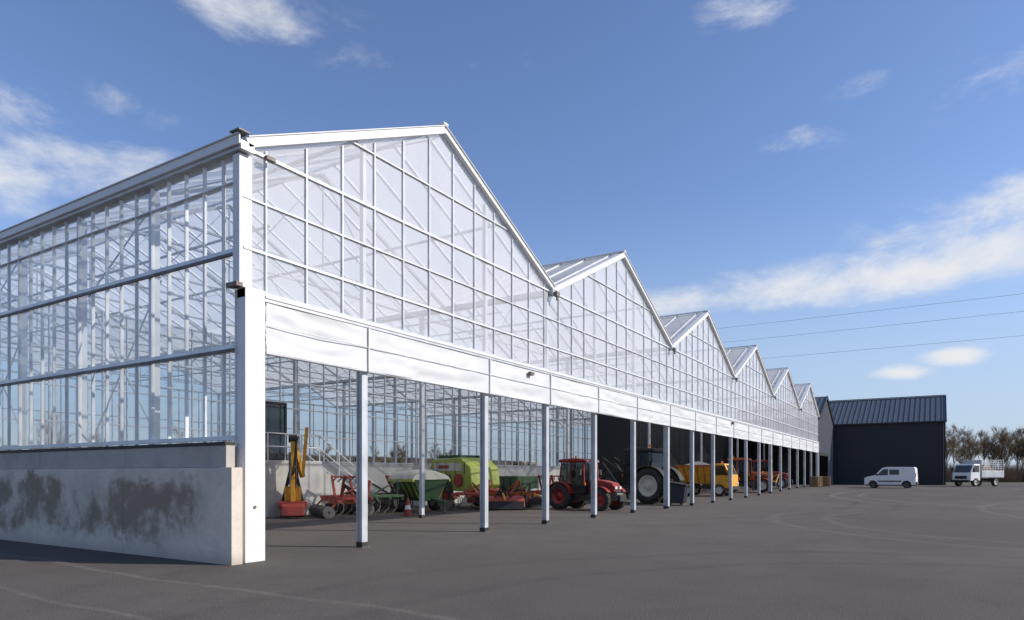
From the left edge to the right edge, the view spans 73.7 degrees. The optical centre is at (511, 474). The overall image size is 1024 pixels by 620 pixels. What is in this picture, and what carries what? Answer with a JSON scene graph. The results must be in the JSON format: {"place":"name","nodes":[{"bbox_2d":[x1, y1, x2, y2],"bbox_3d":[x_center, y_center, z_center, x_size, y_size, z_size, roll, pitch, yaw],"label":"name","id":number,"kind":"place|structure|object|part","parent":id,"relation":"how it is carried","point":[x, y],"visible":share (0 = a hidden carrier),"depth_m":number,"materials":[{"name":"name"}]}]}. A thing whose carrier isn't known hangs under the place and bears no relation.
{"place":"outdoors","nodes":[
{"label":"outdoors","id":0,"kind":"place"},
{"bbox_2d":[0,483,1023,619],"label":"asphalt yard","id":1,"kind":"structure","parent":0,"point":[950,551],"depth_m":11.71,"materials":[{"name":"grey asphalt"}]},
{"bbox_2d":[0,467,241,564],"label":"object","id":2,"kind":"object","parent":1,"relation":"on","point":[191,514],"visible":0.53,"depth_m":13.66,"materials":[{"name":"concrete"}]},
{"bbox_2d":[0,445,234,468],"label":"panels","id":3,"kind":"object","parent":2,"relation":"on","point":[218,456],"visible":0.92,"depth_m":13.83,"materials":[{"name":"concrete"}]},
{"bbox_2d":[0,442,235,452],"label":"cap strip","id":4,"kind":"object","parent":3,"relation":"on","point":[134,446],"visible":1,"depth_m":13.85,"materials":[{"name":"black metal"}]},
{"bbox_2d":[235,447,236,466],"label":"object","id":5,"kind":"object","parent":1,"relation":"on","point":[235,456],"visible":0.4,"depth_m":12.42,"materials":[{"name":"concrete"}]},
{"bbox_2d":[278,427,308,517],"bbox_3d":[-8.060,-0.079,25.198,1.059,3.359,1.496,0,0,-18],"label":"hedge cutter","id":6,"kind":"object","parent":1,"relation":"on","point":[292,503],"visible":1,"depth_m":25.02,"materials":[{"name":"red paint"}]},
{"bbox_2d":[265,432,374,516],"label":"access stairs","id":7,"kind":"structure","parent":1,"relation":"on","point":[315,483],"depth_m":26.86,"materials":[{"name":"white metal"}]},
{"bbox_2d":[309,475,372,518],"bbox_3d":[-6.430,0.813,26.062,2.166,1.567,2.700,0,0,-28],"label":"cultivator","id":8,"kind":"object","parent":1,"relation":"on","point":[327,512],"visible":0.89,"depth_m":25.49,"materials":[{"name":"red paint"}]},
{"bbox_2d":[326,486,379,512],"bbox_3d":[-6.591,1.010,27.874,2.045,1.161,1.665,0,0,22],"label":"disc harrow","id":9,"kind":"object","parent":1,"relation":"on","point":[348,509],"visible":0.32,"depth_m":27.62,"materials":[{"name":"orange paint"}]},
{"bbox_2d":[350,480,403,514],"bbox_3d":[-5.558,0.912,27.983,2.166,1.370,1.800,0,0,-43],"label":"disc harrow","id":10,"kind":"object","parent":1,"relation":"on","point":[386,497],"visible":0.57,"depth_m":27.81,"materials":[{"name":"green paint"}]},
{"bbox_2d":[377,475,418,508],"bbox_3d":[-4.911,0.813,31.216,2.166,1.567,2.400,0,0,32],"label":"cultivator","id":11,"kind":"object","parent":1,"relation":"on","point":[383,504],"visible":0.2,"depth_m":30.97,"materials":[{"name":"red paint"}]},
{"bbox_2d":[401,497,414,515],"bbox_3d":[-4.032,1.250,26.421,0.400,0.700,0.400,0,0,32],"label":"traffic cone","id":12,"kind":"object","parent":1,"relation":"on","point":[407,511],"visible":1,"depth_m":26.34,"materials":[{"name":"red paint"}]},
{"bbox_2d":[0,121,819,562],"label":"greenhouse","id":13,"kind":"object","parent":1,"relation":"on","point":[360,269],"visible":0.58,"depth_m":20.03,"materials":[{"name":"glass"}]},
{"bbox_2d":[265,403,284,457],"bbox_3d":[-9.530,-1.725,27.292,0.030,2.150,1.050,0,0,32],"label":"door leaf","id":14,"kind":"structure","parent":13,"relation":"in","point":[274,413],"depth_m":27.35,"materials":[{"name":"grey glass"}]},
{"bbox_2d":[740,396,834,425],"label":"roof","id":15,"kind":"structure","parent":13,"relation":"attached to","point":[820,401],"depth_m":76.42,"materials":[{"name":"grey metal"}]},
{"bbox_2d":[778,396,833,472],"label":"trim","id":16,"kind":"structure","parent":13,"relation":"attached to","point":[784,464],"depth_m":76.11,"materials":[{"name":"grey metal"}]},
{"bbox_2d":[818,402,832,484],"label":"cladding","id":17,"kind":"structure","parent":13,"relation":"attached to","point":[825,432],"depth_m":76.25,"materials":[{"name":"grey metal"}]},
{"bbox_2d":[388,470,450,513],"bbox_3d":[-3.805,0.699,29.158,2.000,1.803,4.254,0,0,-33],"label":"fertiliser spreader","id":18,"kind":"object","parent":1,"relation":"on","point":[435,482],"visible":0.83,"depth_m":28.75,"materials":[{"name":"green paint"}]},
{"bbox_2d":[440,479,490,510],"bbox_3d":[-2.031,0.912,30.898,2.166,1.370,2.200,0,0,2],"label":"farm implement","id":19,"kind":"object","parent":1,"relation":"on","point":[450,504],"visible":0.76,"depth_m":30.14,"materials":[{"name":"red paint"}]},
{"bbox_2d":[430,455,514,505],"bbox_3d":[-1.672,0.335,32.782,4.902,2.530,2.464,0,0,44],"label":"forage baler","id":20,"kind":"object","parent":1,"relation":"on","point":[462,472],"visible":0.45,"depth_m":32.47,"materials":[{"name":"green paint"}]},
{"bbox_2d":[479,484,526,508],"bbox_3d":[-0.383,1.010,30.535,2.045,1.161,1.665,0,0,-8],"label":"flail mower","id":21,"kind":"object","parent":1,"relation":"on","point":[502,500],"visible":0.77,"depth_m":30.23,"materials":[{"name":"red paint"}]},
{"bbox_2d":[488,479,533,507],"bbox_3d":[-0.183,0.912,31.968,2.000,1.370,2.166,0,0,-28],"label":"cultivator","id":22,"kind":"object","parent":1,"relation":"on","point":[519,493],"visible":0.32,"depth_m":31.41,"materials":[{"name":"orange paint"}]},
{"bbox_2d":[498,476,540,494],"bbox_3d":[0.285,0.847,38.242,3.808,1.494,1.820,0,0,42],"label":"tipping trailer","id":23,"kind":"object","parent":1,"relation":"on","point":[508,481],"visible":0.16,"depth_m":37.68,"materials":[{"name":"green paint"}]},
{"bbox_2d":[518,483,540,506],"bbox_3d":[0.607,1.010,33.662,1.665,1.161,2.045,0,0,2],"label":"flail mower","id":24,"kind":"object","parent":1,"relation":"on","point":[529,499],"visible":0.33,"depth_m":33.48,"materials":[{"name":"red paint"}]},
{"bbox_2d":[530,475,558,504],"bbox_3d":[1.940,0.813,35.761,2.166,1.567,2.200,0,0,22],"label":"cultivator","id":25,"kind":"object","parent":1,"relation":"on","point":[536,500],"visible":0.35,"depth_m":35.47,"materials":[{"name":"red paint"}]},
{"bbox_2d":[549,456,626,510],"bbox_3d":[3.434,0.380,30.921,3.704,2.480,1.788,0,0,40],"label":"tractor","id":26,"kind":"object","parent":1,"relation":"on","point":[571,488],"visible":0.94,"depth_m":30.64,"materials":[{"name":"metal"}]},
{"bbox_2d":[597,444,683,503],"bbox_3d":[6.498,-0.003,38.721,5.960,3.274,2.354,0,0,40],"label":"tractor","id":27,"kind":"object","parent":1,"relation":"on","point":[649,475],"visible":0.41,"depth_m":37.20,"materials":[{"name":"rubber"}]},
{"bbox_2d":[670,481,689,505],"bbox_3d":[8.534,0.967,35.322,1.160,1.266,1.280,0,0,22],"label":"storage bin","id":28,"kind":"object","parent":1,"relation":"on","point":[678,492],"visible":0.59,"depth_m":34.76,"materials":[{"name":"black plastic"}]},
{"bbox_2d":[675,461,739,495],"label":"dump truck","id":29,"kind":"object","parent":1,"relation":"on","point":[702,472],"visible":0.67,"depth_m":47.65,"materials":[{"name":"metal"}]},
{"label":"side windows","id":30,"kind":"part","parent":29,"relation":"part of","materials":[{"name":"black glass"}]},
{"bbox_2d":[727,456,775,492],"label":"tractor","id":31,"kind":"object","parent":1,"relation":"on","point":[738,463],"visible":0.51,"depth_m":53.16,"materials":[{"name":"metal"}]},
{"bbox_2d":[748,460,792,488],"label":"tractor","id":32,"kind":"object","parent":1,"relation":"on","point":[764,465],"visible":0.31,"depth_m":60.98,"materials":[{"name":"metal"}]},
{"bbox_2d":[810,476,821,486],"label":"pallet stack","id":33,"kind":"object","parent":1,"relation":"on","point":[815,481],"visible":1,"depth_m":65.46,"materials":[{"name":"brown wood"}]},
{"bbox_2d":[822,476,830,485],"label":"pallet stack","id":34,"kind":"object","parent":1,"relation":"on","point":[826,479],"visible":0.81,"depth_m":67.64,"materials":[{"name":"brown wood"}]},
{"bbox_2d":[754,395,946,484],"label":"metal barn","id":35,"kind":"structure","parent":1,"relation":"on","point":[872,436],"depth_m":79.45,"materials":[{"name":"black metal"}]},
{"bbox_2d":[863,467,918,487],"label":"delivery van","id":36,"kind":"object","parent":1,"relation":"on","point":[905,477],"visible":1,"depth_m":59.97,"materials":[{"name":"white paint"}]},
{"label":"windows","id":37,"kind":"part","parent":36,"relation":"part of","materials":[{"name":"grey glass"}]},
{"bbox_2d":[951,460,1003,485],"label":"utility truck","id":38,"kind":"object","parent":1,"relation":"on","point":[974,472],"visible":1,"depth_m":67.50,"materials":[{"name":"metal"}]},
{"bbox_2d":[0,0,1023,469],"label":"sky","id":39,"kind":"structure","parent":0,"point":[757,162],"materials":[{"name":"blue"}]},
{"bbox_2d":[751,471,778,489],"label":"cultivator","id":40,"kind":"object","parent":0,"point":[753,487],"visible":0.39,"depth_m":56.73,"materials":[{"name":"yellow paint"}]},
{"bbox_2d":[946,482,1023,483],"bbox_3d":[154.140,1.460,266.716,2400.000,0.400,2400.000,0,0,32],"label":"ground","id":41,"kind":"structure","parent":0,"point":[990,482],"depth_m":104.48,"materials":[{"name":"brown plant"}]},
{"bbox_2d":[6,412,451,458],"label":"tree line","id":42,"kind":"object","parent":41,"relation":"on","point":[401,453],"visible":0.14,"depth_m":73.81,"materials":[{"name":"brown plant"}]},
{"bbox_2d":[116,294,1023,445],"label":"power line","id":43,"kind":"object","parent":41,"relation":"on","point":[717,328],"visible":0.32,"depth_m":104.00,"materials":[{"name":"metal"}]},
{"bbox_2d":[946,425,1023,481],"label":"tree line","id":44,"kind":"object","parent":41,"relation":"on","point":[994,450],"visible":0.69,"depth_m":112.58,"materials":[{"name":"brown plant"}]}
]}

